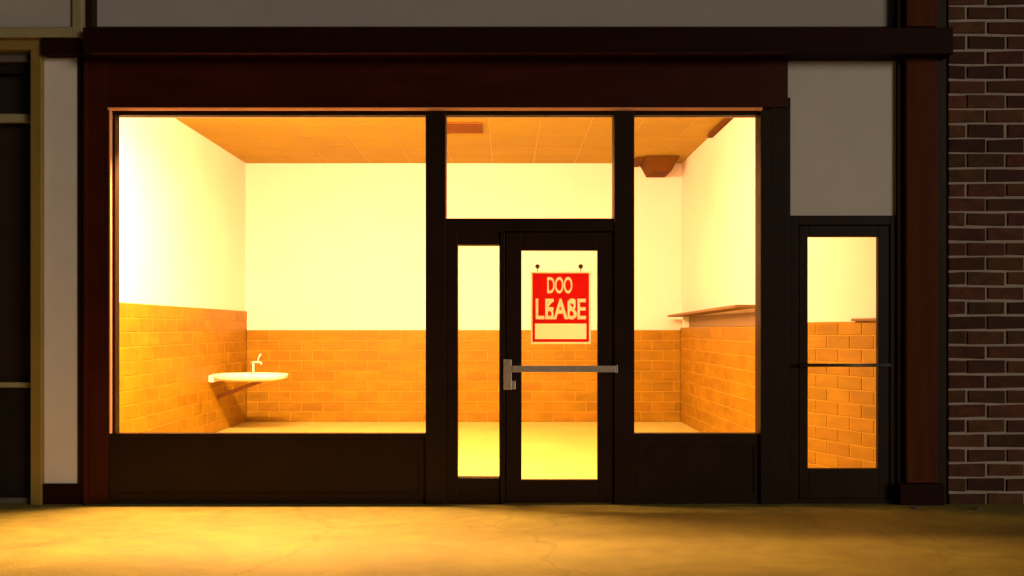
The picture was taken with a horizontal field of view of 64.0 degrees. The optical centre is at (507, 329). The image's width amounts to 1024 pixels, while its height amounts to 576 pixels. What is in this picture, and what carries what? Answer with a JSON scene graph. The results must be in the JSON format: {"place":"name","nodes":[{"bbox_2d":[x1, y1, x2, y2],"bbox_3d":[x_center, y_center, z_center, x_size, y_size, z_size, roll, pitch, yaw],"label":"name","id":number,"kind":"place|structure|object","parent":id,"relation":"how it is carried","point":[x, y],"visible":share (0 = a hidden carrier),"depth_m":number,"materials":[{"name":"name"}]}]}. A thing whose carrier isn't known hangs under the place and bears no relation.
{"place":"outdoors","nodes":[
{"label":"outdoors","id":0,"kind":"place"},
{"bbox_2d":[0,503,1023,575],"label":"pavement","id":1,"kind":"structure","parent":0,"point":[562,539],"depth_m":5.29,"materials":[{"name":"concrete"}]},
{"bbox_2d":[0,0,84,504],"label":"neighbouring shopfront","id":2,"kind":"object","parent":1,"relation":"on","point":[26,26],"visible":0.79,"depth_m":6.43,"materials":[{"name":"paint"}]},
{"bbox_2d":[41,0,952,504],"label":"shop building","id":3,"kind":"structure","parent":1,"relation":"on","point":[335,220],"depth_m":6.39,"materials":[{"name":"brown paint"}]},
{"bbox_2d":[43,56,81,503],"bbox_3d":[-3.466,-0.393,6.428,0.326,3.497,0.145,0,0,0],"label":"pilaster","id":4,"kind":"object","parent":3,"relation":"attached to","point":[62,484],"visible":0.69,"depth_m":6.38,"materials":[{"name":"paint"}]},
{"bbox_2d":[208,354,288,398],"bbox_3d":[-3.335,0.614,10.620,0.970,0.596,0.600,0,0,0],"label":"wash basin","id":5,"kind":"object","parent":3,"relation":"attached to","point":[254,378],"visible":1,"depth_m":10.44,"materials":[{"name":"white ceramic"}]},
{"bbox_2d":[109,111,425,437],"bbox_3d":[-1.867,-0.431,6.406,2.480,2.555,0.072,0,0,0],"label":"window","id":6,"kind":"structure","parent":3,"relation":"in","point":[116,115],"depth_m":6.37,"materials":[{"name":"brown metal"}]},
{"bbox_2d":[447,122,482,132],"bbox_3d":[-0.576,-2.421,9.836,0.557,0.017,0.468,0,0,0],"label":"ceiling vent","id":7,"kind":"object","parent":3,"relation":"attached to","point":[464,127],"visible":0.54,"depth_m":9.79,"materials":[{"name":"brown metal"}]},
{"bbox_2d":[446,111,613,220],"bbox_3d":[0.178,-1.277,6.406,1.339,0.863,0.072,0,0,0],"label":"window","id":8,"kind":"structure","parent":3,"relation":"in","point":[449,114],"depth_m":6.37,"materials":[{"name":"brown metal"}]},
{"bbox_2d":[504,232,617,500],"bbox_3d":[0.411,0.291,6.360,0.878,2.092,0.110,0,0,0],"label":"door","id":9,"kind":"structure","parent":3,"relation":"in","point":[601,488],"depth_m":6.37,"materials":[{"name":"brown metal"}]},
{"bbox_2d":[531,264,590,343],"bbox_3d":[0.417,-0.200,6.377,0.467,0.623,0.021,0,0,0],"label":"lease sign","id":10,"kind":"object","parent":9,"relation":"attached to","point":[560,307],"visible":1,"depth_m":6.38,"materials":[{"name":"red"}]},
{"bbox_2d":[634,156,679,177],"bbox_3d":[2.105,-2.323,11.706,0.609,0.201,0.538,0,0,0],"label":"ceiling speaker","id":11,"kind":"object","parent":3,"relation":"attached to","point":[656,166],"visible":0.87,"depth_m":11.48,"materials":[{"name":"brown"}]},
{"bbox_2d":[634,111,759,437],"bbox_3d":[1.487,-0.431,6.406,1.007,2.555,0.072,0,0,0],"label":"window","id":12,"kind":"structure","parent":3,"relation":"in","point":[637,114],"depth_m":6.37,"materials":[{"name":"brown metal"}]},
{"bbox_2d":[667,305,754,326],"bbox_3d":[2.430,-0.145,10.068,0.238,0.217,3.535,0,0,0],"label":"wall shelf","id":13,"kind":"object","parent":3,"relation":"attached to","point":[738,319],"depth_m":9.59,"materials":[{"name":"brown wood"}]},
{"bbox_2d":[708,118,732,137],"bbox_3d":[2.518,-2.401,9.649,0.063,0.043,1.047,0,0,0],"label":"cable duct","id":14,"kind":"object","parent":3,"relation":"attached to","point":[723,123],"visible":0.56,"depth_m":9.64,"materials":[{"name":"brown wood"}]},
{"bbox_2d":[798,226,890,498],"bbox_3d":[2.624,0.254,6.380,0.716,2.130,0.110,0,0,0],"label":"door","id":15,"kind":"structure","parent":3,"relation":"in","point":[813,483],"depth_m":6.39,"materials":[{"name":"brown metal"}]},
{"bbox_2d":[946,0,1023,503],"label":"brick wall","id":16,"kind":"structure","parent":1,"relation":"on","point":[985,262],"depth_m":6.36,"materials":[{"name":"brown brick"}]}
]}

